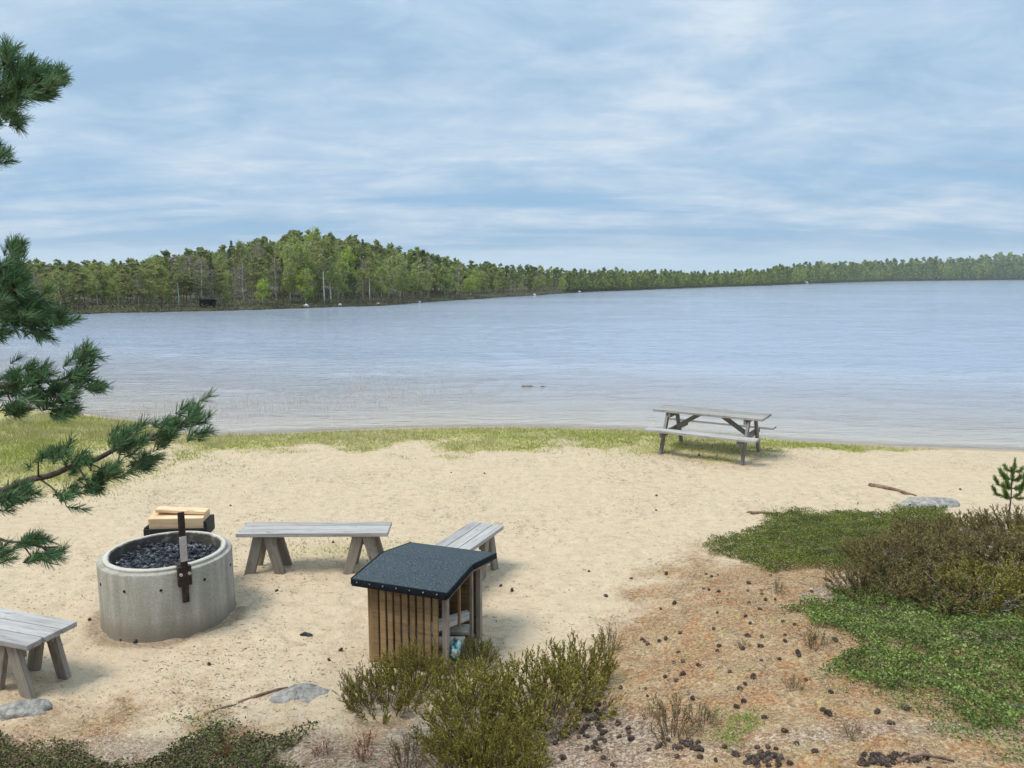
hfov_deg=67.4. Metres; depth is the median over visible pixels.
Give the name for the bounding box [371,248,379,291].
spruce tree
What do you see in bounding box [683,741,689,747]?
pine cone
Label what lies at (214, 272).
bare tree
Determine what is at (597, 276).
distant conifer wood
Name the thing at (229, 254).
spruce tree
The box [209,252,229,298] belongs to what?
birch tree
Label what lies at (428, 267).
bare tree
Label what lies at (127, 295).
pine tree
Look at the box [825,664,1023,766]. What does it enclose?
ground cover plants
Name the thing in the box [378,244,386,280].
pine tree
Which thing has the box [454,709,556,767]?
heather bush
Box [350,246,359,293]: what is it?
spruce tree
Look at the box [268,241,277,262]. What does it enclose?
pine tree
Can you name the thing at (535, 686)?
heather bush
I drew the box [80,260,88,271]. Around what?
pine tree
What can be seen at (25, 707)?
rock
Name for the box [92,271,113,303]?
pine tree
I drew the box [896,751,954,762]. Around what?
stick
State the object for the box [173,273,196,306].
pine tree
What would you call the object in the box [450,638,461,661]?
plastic wrap
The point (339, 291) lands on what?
birch tree
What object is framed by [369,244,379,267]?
pine tree
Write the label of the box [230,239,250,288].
birch tree
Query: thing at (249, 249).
pine tree
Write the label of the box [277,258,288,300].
spruce tree
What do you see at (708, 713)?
dry sprig
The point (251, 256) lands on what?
bare tree
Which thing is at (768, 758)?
pine cone
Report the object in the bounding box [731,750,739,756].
pine cone
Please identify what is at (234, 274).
bare tree
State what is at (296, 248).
birch tree
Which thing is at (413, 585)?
wood store
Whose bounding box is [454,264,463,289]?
bare tree
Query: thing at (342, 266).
birch tree
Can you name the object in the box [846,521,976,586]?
heather bush
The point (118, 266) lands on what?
pine tree
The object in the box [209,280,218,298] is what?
birch tree
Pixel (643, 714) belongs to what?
dry sprig
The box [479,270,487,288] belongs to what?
birch tree
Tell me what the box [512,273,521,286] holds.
pine tree
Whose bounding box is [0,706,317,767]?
lingonberry mat
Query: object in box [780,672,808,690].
dry sprig
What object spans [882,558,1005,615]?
heather bush
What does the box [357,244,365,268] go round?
pine tree
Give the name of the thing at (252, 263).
tree
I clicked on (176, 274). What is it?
pine tree
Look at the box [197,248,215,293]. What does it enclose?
pine tree
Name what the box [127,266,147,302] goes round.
pine tree
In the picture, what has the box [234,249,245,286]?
pine tree
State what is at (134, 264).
pine tree
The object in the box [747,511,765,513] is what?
stick
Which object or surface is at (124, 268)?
pine tree
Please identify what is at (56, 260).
pine tree
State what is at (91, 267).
birch tree
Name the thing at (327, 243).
pine tree
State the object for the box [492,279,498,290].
birch tree
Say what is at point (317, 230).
birch tree
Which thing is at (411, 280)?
birch tree
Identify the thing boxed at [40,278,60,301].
birch tree
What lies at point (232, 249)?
pine tree
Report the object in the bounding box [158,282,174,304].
birch tree
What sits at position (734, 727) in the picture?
green sprouts
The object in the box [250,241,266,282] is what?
bare tree
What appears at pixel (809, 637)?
heather bush
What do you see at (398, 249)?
pine tree
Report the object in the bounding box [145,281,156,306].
birch tree
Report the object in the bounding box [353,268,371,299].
birch tree
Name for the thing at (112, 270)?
birch tree
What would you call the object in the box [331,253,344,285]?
birch tree
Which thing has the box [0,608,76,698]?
bench
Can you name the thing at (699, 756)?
pine cone
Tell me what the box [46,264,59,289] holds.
pine tree
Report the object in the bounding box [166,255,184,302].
bare tree
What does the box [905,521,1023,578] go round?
heather bush
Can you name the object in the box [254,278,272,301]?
birch tree
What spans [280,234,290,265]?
pine tree
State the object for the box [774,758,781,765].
pine cone
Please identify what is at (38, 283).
birch tree
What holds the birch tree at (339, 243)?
on the shore
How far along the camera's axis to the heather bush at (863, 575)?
6.74 m
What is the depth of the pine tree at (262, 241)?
93.66 m
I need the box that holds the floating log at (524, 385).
[519,384,534,386]
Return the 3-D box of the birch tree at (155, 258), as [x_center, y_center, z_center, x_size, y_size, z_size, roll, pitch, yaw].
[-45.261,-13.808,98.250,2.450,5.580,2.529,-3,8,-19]
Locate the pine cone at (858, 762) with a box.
[856,759,862,765]
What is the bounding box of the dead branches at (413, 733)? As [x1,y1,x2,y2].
[392,708,434,755]
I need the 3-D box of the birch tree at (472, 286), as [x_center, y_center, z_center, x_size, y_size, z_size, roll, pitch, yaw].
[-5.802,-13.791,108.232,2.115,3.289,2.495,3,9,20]
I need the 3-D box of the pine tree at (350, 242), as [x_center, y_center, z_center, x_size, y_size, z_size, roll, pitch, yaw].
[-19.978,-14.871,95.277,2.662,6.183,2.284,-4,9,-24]
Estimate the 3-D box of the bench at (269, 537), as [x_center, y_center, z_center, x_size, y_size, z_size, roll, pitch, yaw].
[-2.080,1.764,8.176,1.570,0.491,0.370,0,8,-1]
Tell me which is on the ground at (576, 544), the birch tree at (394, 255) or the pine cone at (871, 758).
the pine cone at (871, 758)
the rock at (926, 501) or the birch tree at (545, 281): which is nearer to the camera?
the rock at (926, 501)
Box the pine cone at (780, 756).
[777,754,783,759]
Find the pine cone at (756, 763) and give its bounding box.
[752,759,760,767]
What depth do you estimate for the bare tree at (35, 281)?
66.99 m
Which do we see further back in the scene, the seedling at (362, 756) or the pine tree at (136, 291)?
the pine tree at (136, 291)
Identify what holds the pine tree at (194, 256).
on the shore
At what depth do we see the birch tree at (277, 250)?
88.72 m
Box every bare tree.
[31,273,43,296]
[130,271,145,304]
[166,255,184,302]
[180,256,199,304]
[192,257,212,298]
[206,269,219,298]
[228,255,238,292]
[228,266,240,304]
[233,264,250,303]
[245,255,257,302]
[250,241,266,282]
[269,258,283,302]
[356,260,368,300]
[423,256,433,295]
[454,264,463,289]
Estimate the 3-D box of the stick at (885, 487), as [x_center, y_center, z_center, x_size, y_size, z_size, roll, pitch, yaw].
[5.543,1.539,11.174,0.091,0.075,0.698,-6,10,-38]
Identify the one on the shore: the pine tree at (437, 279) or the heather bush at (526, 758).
the pine tree at (437, 279)
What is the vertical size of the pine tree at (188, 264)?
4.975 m
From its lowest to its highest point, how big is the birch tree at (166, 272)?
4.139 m
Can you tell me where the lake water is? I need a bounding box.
[0,280,1023,449]
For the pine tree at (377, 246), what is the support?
on the shore
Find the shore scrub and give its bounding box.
[0,277,1022,313]
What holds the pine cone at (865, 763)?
on the ground at (576, 544)
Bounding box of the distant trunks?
[80,261,1023,295]
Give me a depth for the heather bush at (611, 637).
6.15 m
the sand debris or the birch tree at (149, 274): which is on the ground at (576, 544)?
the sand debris
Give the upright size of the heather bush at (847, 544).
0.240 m
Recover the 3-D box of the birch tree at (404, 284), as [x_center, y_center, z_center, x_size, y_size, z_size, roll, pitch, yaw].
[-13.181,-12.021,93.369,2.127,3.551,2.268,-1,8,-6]
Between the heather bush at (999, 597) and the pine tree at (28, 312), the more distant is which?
the heather bush at (999, 597)
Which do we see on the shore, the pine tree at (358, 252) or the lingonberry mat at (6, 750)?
the pine tree at (358, 252)
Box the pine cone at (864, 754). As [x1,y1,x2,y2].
[861,751,867,757]
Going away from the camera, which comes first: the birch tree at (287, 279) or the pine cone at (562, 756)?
the pine cone at (562, 756)
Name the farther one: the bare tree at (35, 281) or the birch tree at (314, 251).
the birch tree at (314, 251)
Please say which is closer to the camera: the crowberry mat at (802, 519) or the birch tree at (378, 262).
the crowberry mat at (802, 519)
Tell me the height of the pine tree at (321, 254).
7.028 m
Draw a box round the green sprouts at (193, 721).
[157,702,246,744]
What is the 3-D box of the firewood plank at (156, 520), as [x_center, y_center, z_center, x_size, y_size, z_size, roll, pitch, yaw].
[-3.329,1.355,7.699,0.530,0.125,0.220,-1,17,-4]
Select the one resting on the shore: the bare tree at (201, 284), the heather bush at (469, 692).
the bare tree at (201, 284)
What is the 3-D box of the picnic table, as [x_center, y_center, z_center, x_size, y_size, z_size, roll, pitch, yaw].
[3.510,0.876,13.575,1.920,0.804,1.522,5,9,31]
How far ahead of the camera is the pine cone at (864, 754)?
3.86 m
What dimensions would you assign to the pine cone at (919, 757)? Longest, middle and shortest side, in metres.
0.041 x 0.034 x 0.034 m
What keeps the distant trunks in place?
on the shore
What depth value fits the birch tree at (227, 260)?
82.07 m
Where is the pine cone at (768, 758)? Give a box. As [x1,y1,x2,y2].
[765,755,771,761]
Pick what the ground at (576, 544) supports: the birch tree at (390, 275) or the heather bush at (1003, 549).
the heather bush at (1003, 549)
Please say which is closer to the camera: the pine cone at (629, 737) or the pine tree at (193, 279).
the pine cone at (629, 737)
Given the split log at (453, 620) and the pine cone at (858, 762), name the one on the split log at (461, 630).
the split log at (453, 620)
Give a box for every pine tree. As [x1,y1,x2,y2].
[0,32,218,570]
[30,270,40,291]
[35,262,48,301]
[38,268,57,294]
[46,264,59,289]
[52,271,76,305]
[53,259,62,269]
[55,265,71,302]
[66,260,74,296]
[66,263,83,301]
[66,287,78,303]
[70,272,84,304]
[75,272,94,306]
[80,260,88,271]
[87,262,108,297]
[88,286,98,306]
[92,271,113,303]
[107,266,118,300]
[111,264,128,300]
[111,269,132,307]
[120,263,131,302]
[120,266,131,301]
[121,277,133,305]
[125,259,133,299]
[126,269,149,302]
[127,262,147,298]
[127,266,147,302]
[140,263,157,300]
[148,266,170,305]
[161,257,172,287]
[161,272,181,304]
[168,263,183,304]
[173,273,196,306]
[175,272,195,304]
[182,255,193,271]
[186,255,209,301]
[187,260,211,298]
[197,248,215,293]
[211,269,227,304]
[213,245,228,274]
[228,247,240,290]
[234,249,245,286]
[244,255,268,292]
[246,247,255,281]
[253,238,269,267]
[254,258,269,290]
[259,243,276,291]
[261,253,276,294]
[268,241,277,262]
[271,254,282,294]
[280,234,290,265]
[295,230,304,242]
[295,261,310,303]
[309,235,319,265]
[312,272,328,299]
[315,239,336,303]
[320,237,341,302]
[329,234,336,246]
[338,243,355,286]
[341,239,360,283]
[350,245,363,285]
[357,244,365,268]
[360,248,376,292]
[363,261,374,302]
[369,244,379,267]
[373,240,384,267]
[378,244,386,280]
[381,247,393,276]
[392,266,408,296]
[396,246,402,260]
[426,267,443,294]
[429,266,441,295]
[436,266,444,292]
[459,273,470,293]
[484,273,493,292]
[484,282,490,294]
[499,277,508,290]
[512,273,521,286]
[526,276,532,286]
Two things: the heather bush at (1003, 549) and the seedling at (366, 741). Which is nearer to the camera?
the seedling at (366, 741)
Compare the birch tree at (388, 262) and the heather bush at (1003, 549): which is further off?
the birch tree at (388, 262)
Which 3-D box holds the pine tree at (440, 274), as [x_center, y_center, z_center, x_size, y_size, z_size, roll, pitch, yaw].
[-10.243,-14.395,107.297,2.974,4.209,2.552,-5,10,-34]
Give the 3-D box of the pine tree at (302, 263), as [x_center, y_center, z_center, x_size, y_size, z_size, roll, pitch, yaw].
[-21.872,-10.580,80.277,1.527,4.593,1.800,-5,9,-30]
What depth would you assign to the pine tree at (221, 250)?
94.47 m
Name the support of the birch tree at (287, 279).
on the shore
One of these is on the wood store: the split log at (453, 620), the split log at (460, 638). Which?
the split log at (460, 638)
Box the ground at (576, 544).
[0,374,1023,767]
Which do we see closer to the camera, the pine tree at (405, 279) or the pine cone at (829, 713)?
the pine cone at (829, 713)
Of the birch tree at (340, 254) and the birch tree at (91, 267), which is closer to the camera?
the birch tree at (91, 267)
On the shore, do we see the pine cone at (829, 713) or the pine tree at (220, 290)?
the pine tree at (220, 290)
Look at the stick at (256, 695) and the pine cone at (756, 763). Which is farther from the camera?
the stick at (256, 695)
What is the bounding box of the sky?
[0,0,1023,276]
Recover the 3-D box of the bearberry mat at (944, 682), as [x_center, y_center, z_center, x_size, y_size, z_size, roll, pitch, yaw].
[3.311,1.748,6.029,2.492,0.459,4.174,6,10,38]
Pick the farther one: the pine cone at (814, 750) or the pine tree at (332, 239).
the pine tree at (332, 239)
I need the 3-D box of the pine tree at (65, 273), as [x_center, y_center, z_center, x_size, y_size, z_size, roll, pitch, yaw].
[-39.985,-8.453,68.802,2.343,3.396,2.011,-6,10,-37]
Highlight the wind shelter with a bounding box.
[197,299,216,308]
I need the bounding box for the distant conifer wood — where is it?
[0,230,1023,289]
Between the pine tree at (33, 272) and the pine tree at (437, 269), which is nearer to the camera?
the pine tree at (33, 272)
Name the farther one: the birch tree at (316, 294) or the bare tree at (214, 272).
the birch tree at (316, 294)
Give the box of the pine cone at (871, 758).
[868,756,876,763]
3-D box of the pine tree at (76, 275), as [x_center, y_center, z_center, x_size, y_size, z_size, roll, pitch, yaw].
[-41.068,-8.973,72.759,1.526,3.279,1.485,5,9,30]
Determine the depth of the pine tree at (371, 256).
91.33 m
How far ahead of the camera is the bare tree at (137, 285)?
70.64 m
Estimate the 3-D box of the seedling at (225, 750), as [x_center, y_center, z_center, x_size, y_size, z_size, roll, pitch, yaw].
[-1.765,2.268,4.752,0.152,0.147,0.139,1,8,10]
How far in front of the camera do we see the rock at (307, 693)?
5.63 m
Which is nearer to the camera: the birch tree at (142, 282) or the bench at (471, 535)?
the bench at (471, 535)
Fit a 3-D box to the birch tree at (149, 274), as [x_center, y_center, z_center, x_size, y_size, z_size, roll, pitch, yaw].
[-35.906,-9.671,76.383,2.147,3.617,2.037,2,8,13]
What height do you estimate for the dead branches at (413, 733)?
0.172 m
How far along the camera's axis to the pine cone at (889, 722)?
4.18 m
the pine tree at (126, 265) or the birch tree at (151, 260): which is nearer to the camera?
the pine tree at (126, 265)
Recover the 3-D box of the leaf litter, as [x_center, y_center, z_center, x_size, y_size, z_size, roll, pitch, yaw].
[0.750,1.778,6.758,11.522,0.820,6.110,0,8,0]
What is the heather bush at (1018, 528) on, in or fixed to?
on the ground at (576, 544)
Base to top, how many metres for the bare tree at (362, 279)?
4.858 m
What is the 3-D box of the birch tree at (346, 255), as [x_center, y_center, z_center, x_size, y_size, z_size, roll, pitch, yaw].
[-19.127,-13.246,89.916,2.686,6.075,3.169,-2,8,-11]
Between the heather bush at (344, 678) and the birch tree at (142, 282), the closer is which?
the heather bush at (344, 678)
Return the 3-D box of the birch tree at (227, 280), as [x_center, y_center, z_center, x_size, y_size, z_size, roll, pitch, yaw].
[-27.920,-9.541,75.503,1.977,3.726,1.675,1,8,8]
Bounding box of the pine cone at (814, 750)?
[811,748,818,753]
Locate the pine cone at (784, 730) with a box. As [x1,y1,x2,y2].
[781,727,788,732]
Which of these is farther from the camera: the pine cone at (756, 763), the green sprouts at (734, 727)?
the green sprouts at (734, 727)
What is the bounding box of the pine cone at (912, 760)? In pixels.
[907,757,915,762]
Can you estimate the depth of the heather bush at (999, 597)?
6.11 m
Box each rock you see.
[0,698,51,720]
[269,683,329,703]
[896,497,959,507]
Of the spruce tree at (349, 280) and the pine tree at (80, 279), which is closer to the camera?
the pine tree at (80, 279)
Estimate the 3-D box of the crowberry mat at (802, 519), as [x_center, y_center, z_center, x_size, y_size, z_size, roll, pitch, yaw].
[3.892,1.640,9.042,2.491,0.432,4.011,6,10,37]
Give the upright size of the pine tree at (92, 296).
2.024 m
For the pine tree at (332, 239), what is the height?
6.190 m
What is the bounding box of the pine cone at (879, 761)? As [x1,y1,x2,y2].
[876,758,885,765]
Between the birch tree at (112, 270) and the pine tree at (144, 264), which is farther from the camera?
the pine tree at (144, 264)
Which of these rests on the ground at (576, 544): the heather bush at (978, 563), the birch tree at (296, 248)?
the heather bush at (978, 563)
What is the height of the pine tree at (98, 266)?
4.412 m
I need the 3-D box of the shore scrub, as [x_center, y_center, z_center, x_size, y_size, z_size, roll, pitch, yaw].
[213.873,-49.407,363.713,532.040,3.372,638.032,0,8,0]
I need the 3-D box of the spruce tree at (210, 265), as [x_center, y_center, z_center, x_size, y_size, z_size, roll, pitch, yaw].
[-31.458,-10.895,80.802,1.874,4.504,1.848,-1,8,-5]
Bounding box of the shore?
[42,276,1023,313]
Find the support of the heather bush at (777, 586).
on the ground at (576, 544)
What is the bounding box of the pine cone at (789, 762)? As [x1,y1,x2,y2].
[786,759,793,764]
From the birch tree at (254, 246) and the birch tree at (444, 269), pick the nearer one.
the birch tree at (254, 246)
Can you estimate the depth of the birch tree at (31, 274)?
72.68 m
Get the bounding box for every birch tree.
[22,265,39,286]
[33,274,47,298]
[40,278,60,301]
[44,268,71,307]
[62,274,76,303]
[75,265,94,303]
[84,263,108,303]
[89,269,106,304]
[97,262,119,301]
[105,279,118,306]
[113,272,129,298]
[132,266,150,300]
[138,268,160,303]
[142,256,156,295]
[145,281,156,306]
[146,262,158,293]
[148,255,164,294]
[149,265,169,303]
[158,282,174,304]
[170,254,188,289]
[195,257,209,296]
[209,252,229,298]
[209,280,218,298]
[220,270,234,300]
[221,257,237,293]
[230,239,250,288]
[238,250,258,293]
[247,241,257,254]
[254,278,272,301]
[255,265,274,300]
[269,241,284,279]
[277,234,304,295]
[278,241,299,302]
[280,271,295,295]
[286,241,315,301]
[295,267,313,302]
[301,237,319,287]
[302,263,324,300]
[303,226,321,243]
[305,244,327,294]
[320,243,340,298]
[327,260,354,300]
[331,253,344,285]
[332,239,341,268]
[332,272,345,297]
[335,251,349,284]
[338,245,358,292]
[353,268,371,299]
[362,252,385,292]
[365,274,380,300]
[371,265,390,296]
[378,256,397,298]
[383,257,396,289]
[388,248,407,295]
[391,252,409,298]
[396,271,410,296]
[407,269,418,298]
[409,262,428,295]
[413,271,428,298]
[421,270,433,293]
[437,266,453,292]
[440,274,455,295]
[448,267,458,291]
[455,284,462,293]
[464,274,476,296]
[472,269,480,285]
[473,278,481,294]
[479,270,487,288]
[492,274,500,289]
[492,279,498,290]
[535,274,545,287]
[540,275,547,289]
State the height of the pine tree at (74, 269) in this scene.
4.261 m
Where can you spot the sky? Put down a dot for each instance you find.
(687, 136)
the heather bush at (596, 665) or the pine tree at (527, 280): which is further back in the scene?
the pine tree at (527, 280)
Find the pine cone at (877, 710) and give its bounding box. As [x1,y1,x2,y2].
[874,708,880,713]
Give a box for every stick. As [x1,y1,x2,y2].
[213,704,236,711]
[238,687,287,703]
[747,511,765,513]
[868,483,916,495]
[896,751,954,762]
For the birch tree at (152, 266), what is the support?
on the shore
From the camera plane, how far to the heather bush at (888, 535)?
8.00 m
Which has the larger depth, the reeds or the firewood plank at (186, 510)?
the reeds
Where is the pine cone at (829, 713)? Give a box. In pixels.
[826,709,832,716]
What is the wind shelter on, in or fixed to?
on the shore
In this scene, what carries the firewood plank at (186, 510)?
on the firewood plank at (156, 520)
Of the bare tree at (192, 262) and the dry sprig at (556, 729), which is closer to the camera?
the dry sprig at (556, 729)
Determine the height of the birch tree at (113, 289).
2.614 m
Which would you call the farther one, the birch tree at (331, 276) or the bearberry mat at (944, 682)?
the birch tree at (331, 276)
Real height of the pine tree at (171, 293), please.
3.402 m
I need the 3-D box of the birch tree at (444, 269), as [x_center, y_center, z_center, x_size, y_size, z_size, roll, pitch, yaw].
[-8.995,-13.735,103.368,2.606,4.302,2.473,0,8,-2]
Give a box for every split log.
[394,623,432,637]
[416,636,464,648]
[424,610,468,633]
[424,621,469,635]
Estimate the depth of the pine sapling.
9.36 m
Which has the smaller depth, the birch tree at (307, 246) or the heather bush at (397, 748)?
the heather bush at (397, 748)
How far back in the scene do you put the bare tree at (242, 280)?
77.07 m
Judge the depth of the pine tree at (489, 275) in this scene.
123.16 m
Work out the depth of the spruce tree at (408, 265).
98.43 m
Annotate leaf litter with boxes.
[1,517,1023,767]
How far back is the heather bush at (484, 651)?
6.06 m
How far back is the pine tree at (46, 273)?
68.22 m
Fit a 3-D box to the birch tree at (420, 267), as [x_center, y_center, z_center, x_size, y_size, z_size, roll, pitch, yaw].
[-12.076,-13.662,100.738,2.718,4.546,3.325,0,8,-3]
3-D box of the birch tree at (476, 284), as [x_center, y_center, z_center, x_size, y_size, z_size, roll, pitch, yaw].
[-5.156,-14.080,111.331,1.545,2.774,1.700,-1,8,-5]
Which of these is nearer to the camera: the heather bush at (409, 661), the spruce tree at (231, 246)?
the heather bush at (409, 661)
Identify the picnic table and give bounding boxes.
[644,404,775,465]
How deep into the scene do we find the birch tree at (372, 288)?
87.17 m
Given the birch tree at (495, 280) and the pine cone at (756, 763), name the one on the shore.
the birch tree at (495, 280)
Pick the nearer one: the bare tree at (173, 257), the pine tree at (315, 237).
the bare tree at (173, 257)
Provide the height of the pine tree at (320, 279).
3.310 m
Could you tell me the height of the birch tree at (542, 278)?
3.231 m
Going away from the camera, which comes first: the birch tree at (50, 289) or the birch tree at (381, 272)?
the birch tree at (50, 289)
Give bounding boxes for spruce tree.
[205,259,221,297]
[226,248,238,291]
[229,240,237,286]
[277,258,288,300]
[345,261,356,300]
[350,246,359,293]
[360,239,366,278]
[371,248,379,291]
[405,261,413,292]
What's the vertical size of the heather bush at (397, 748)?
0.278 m
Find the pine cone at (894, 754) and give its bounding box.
[891,751,898,759]
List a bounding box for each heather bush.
[332,655,427,724]
[336,655,383,710]
[377,636,449,695]
[386,729,427,767]
[408,657,563,766]
[416,699,527,767]
[422,654,512,722]
[450,632,503,669]
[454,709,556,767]
[465,640,625,738]
[538,628,622,692]
[596,616,622,655]
[644,687,704,743]
[771,576,784,592]
[796,619,834,649]
[818,556,915,600]
[835,537,885,558]
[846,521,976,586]
[857,528,918,556]
[882,511,972,551]
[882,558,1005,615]
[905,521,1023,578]
[905,541,997,579]
[926,507,1015,544]
[932,552,1023,618]
[961,526,1023,578]
[963,503,1023,541]
[1006,523,1023,541]
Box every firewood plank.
[148,511,209,528]
[155,506,209,514]
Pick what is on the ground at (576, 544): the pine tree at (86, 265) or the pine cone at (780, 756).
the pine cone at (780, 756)
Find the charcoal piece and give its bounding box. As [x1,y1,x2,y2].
[300,632,312,635]
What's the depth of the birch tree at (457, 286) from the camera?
106.00 m
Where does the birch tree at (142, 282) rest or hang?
on the shore
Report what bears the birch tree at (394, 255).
on the shore
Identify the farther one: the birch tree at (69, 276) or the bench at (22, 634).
the birch tree at (69, 276)
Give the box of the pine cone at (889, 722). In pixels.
[887,720,894,724]
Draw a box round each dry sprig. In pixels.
[550,718,576,741]
[638,700,661,718]
[686,702,722,728]
[733,638,750,647]
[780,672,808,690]
[836,718,868,740]
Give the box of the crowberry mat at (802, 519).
[702,502,957,576]
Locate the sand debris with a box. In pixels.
[0,432,1023,753]
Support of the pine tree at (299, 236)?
on the shore
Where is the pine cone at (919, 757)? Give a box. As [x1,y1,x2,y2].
[915,755,922,761]
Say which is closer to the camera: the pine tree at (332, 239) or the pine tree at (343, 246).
the pine tree at (343, 246)
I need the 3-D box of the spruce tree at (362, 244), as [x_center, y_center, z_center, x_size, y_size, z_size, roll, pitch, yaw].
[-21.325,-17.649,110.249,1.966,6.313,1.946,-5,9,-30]
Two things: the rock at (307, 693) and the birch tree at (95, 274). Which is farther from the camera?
the birch tree at (95, 274)
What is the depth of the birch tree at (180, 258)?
77.64 m
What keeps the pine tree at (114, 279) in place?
on the shore
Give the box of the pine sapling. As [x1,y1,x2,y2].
[991,457,1023,516]
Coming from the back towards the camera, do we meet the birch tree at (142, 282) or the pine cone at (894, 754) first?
the birch tree at (142, 282)
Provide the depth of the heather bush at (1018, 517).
8.49 m
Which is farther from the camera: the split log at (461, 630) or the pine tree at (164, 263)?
the pine tree at (164, 263)
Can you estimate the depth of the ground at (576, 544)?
8.04 m
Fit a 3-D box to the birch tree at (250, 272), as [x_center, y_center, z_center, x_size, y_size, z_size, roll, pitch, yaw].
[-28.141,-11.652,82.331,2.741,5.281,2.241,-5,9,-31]
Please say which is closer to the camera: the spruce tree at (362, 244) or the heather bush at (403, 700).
the heather bush at (403, 700)
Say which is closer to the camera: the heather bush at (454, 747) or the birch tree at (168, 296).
the heather bush at (454, 747)
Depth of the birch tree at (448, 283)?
103.33 m
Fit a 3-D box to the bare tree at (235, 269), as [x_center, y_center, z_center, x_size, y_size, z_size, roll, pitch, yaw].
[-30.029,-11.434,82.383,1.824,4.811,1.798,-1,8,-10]
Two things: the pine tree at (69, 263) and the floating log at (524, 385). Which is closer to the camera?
the floating log at (524, 385)
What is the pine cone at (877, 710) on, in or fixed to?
on the ground at (576, 544)
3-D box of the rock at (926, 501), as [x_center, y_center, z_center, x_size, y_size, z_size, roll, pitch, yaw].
[5.686,1.656,10.481,0.878,0.236,0.632,1,8,8]
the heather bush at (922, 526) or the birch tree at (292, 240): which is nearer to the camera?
the heather bush at (922, 526)
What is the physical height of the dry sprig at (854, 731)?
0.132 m
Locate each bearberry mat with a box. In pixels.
[777,561,1023,732]
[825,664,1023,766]
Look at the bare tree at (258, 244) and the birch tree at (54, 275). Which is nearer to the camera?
the birch tree at (54, 275)
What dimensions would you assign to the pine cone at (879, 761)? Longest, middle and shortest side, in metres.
0.043 x 0.036 x 0.036 m
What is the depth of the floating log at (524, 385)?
22.61 m
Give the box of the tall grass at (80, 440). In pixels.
[0,411,186,448]
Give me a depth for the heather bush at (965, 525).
8.53 m
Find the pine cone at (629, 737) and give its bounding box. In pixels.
[627,734,634,740]
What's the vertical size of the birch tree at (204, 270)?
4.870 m
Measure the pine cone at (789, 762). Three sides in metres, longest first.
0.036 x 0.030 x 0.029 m
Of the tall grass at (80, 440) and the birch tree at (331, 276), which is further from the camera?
the birch tree at (331, 276)
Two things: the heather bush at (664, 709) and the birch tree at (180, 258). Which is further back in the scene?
the birch tree at (180, 258)
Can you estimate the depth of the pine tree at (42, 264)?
78.10 m
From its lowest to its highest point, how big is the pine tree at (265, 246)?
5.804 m
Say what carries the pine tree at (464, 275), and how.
on the shore
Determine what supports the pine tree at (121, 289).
on the shore
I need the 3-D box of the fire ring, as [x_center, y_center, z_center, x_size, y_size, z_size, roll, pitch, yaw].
[-3.164,1.595,7.176,1.156,1.200,1.433,0,8,0]
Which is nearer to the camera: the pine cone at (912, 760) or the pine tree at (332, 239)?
the pine cone at (912, 760)
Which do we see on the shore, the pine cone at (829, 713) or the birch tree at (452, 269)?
the birch tree at (452, 269)
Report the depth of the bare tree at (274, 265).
79.72 m
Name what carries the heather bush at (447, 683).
on the ground at (576, 544)
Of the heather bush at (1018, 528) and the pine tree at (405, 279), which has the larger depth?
the pine tree at (405, 279)
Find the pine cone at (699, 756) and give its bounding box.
[696,754,703,758]
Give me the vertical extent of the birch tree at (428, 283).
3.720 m
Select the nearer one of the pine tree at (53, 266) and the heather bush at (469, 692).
the heather bush at (469, 692)
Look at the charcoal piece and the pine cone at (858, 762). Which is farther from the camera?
the charcoal piece
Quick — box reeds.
[90,365,503,421]
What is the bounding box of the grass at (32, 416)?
[0,410,935,613]
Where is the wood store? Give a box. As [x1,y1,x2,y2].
[351,542,496,674]
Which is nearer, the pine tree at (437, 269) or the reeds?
the reeds
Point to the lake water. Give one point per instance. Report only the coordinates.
(950, 345)
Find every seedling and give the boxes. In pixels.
[213,741,238,758]
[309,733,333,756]
[352,739,374,761]
[355,727,375,748]
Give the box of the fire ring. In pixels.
[96,511,235,642]
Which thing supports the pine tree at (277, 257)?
on the shore
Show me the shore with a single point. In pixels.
(383, 302)
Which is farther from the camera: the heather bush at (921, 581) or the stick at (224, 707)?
the heather bush at (921, 581)
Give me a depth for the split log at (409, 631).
6.43 m
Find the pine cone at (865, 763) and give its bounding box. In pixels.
[862,760,869,766]
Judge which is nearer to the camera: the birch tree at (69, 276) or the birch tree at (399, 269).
the birch tree at (69, 276)
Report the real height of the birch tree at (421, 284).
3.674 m
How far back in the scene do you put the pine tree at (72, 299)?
68.23 m
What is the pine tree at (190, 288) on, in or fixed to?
on the shore
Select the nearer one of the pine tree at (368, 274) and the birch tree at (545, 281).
the pine tree at (368, 274)
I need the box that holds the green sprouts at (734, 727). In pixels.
[700,705,770,752]
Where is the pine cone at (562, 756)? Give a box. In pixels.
[559,754,565,759]
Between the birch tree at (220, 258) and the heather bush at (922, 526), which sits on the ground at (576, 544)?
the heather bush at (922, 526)
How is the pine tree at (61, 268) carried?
on the shore
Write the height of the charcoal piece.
0.033 m
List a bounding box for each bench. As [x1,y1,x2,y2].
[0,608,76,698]
[236,522,391,574]
[435,521,503,580]
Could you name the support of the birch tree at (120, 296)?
on the shore
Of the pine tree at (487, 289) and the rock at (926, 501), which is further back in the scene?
the pine tree at (487, 289)

